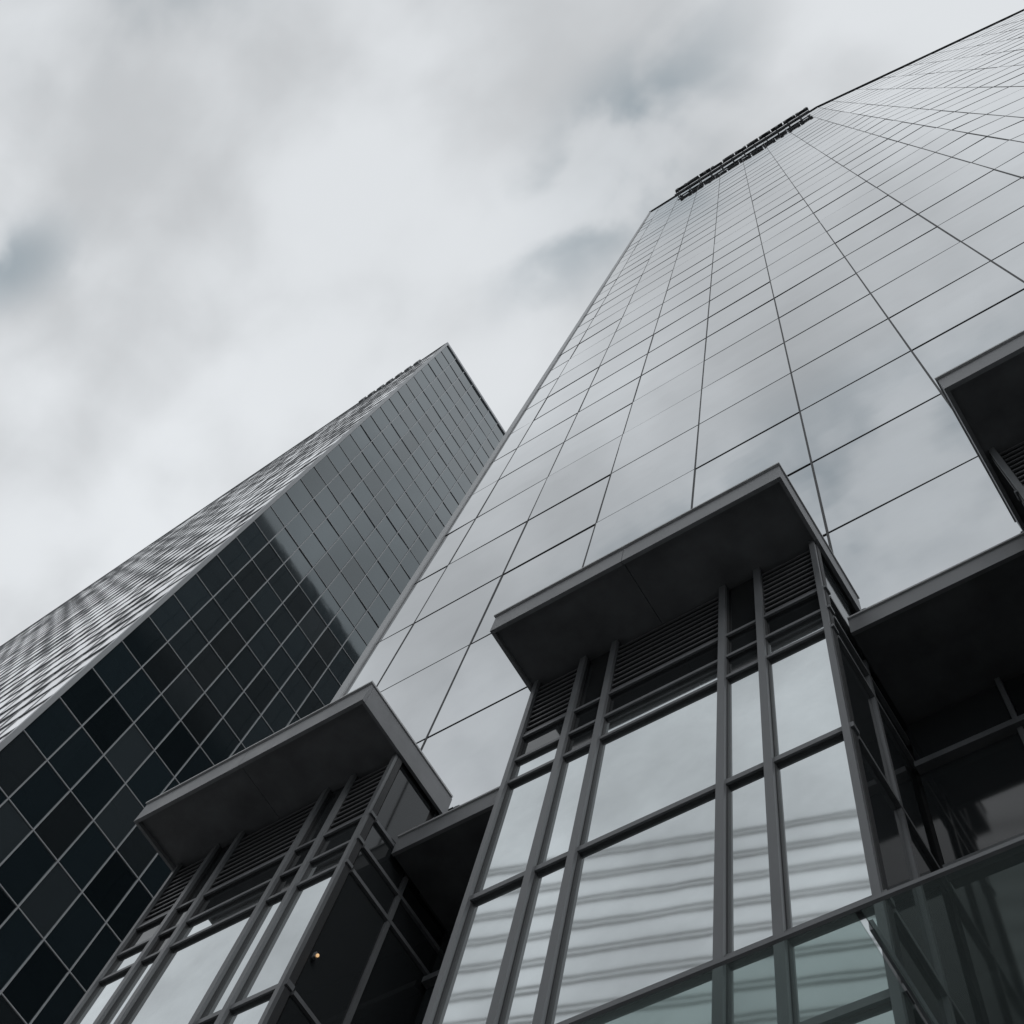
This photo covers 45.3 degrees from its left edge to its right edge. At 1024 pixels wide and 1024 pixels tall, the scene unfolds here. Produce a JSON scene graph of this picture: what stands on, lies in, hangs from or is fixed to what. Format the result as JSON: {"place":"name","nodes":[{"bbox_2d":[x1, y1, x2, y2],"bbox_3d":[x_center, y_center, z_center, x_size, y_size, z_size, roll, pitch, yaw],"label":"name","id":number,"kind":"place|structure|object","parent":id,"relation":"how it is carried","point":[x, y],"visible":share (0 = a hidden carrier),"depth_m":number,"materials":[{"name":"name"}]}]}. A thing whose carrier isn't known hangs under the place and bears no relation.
{"place":"outdoors","nodes":[
{"label":"outdoors","id":0,"kind":"place"},
{"bbox_2d":[0,342,505,1023],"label":"dark glass skyscraper","id":1,"kind":"structure","parent":0,"point":[254,608],"depth_m":82.33,"materials":[{"name":"black glass"}]},
{"bbox_2d":[0,0,1023,645],"label":"sky","id":2,"kind":"structure","parent":0,"point":[226,226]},
{"bbox_2d":[64,9,1023,1023],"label":"glass office tower","id":3,"kind":"structure","parent":0,"point":[696,641],"depth_m":15.97,"materials":[{"name":"grey glass"}]},
{"bbox_2d":[312,951,318,959],"bbox_3d":[-2.174,4.928,13.659,0.085,0.080,0.040,-30,-79,18],"label":"wall lamp","id":4,"kind":"object","parent":3,"relation":"attached to","point":[315,955],"visible":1,"depth_m":13.63,"materials":[{"name":"brown"}]},
{"bbox_2d":[675,107,808,195],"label":"rooftop sign","id":5,"kind":"object","parent":3,"relation":"attached to","point":[731,157],"visible":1,"depth_m":132.16,"materials":[{"name":"black metal"}]},
{"bbox_2d":[560,835,1023,1023],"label":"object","id":6,"kind":"object","parent":3,"relation":"attached to","point":[887,950],"visible":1,"depth_m":5.81,"materials":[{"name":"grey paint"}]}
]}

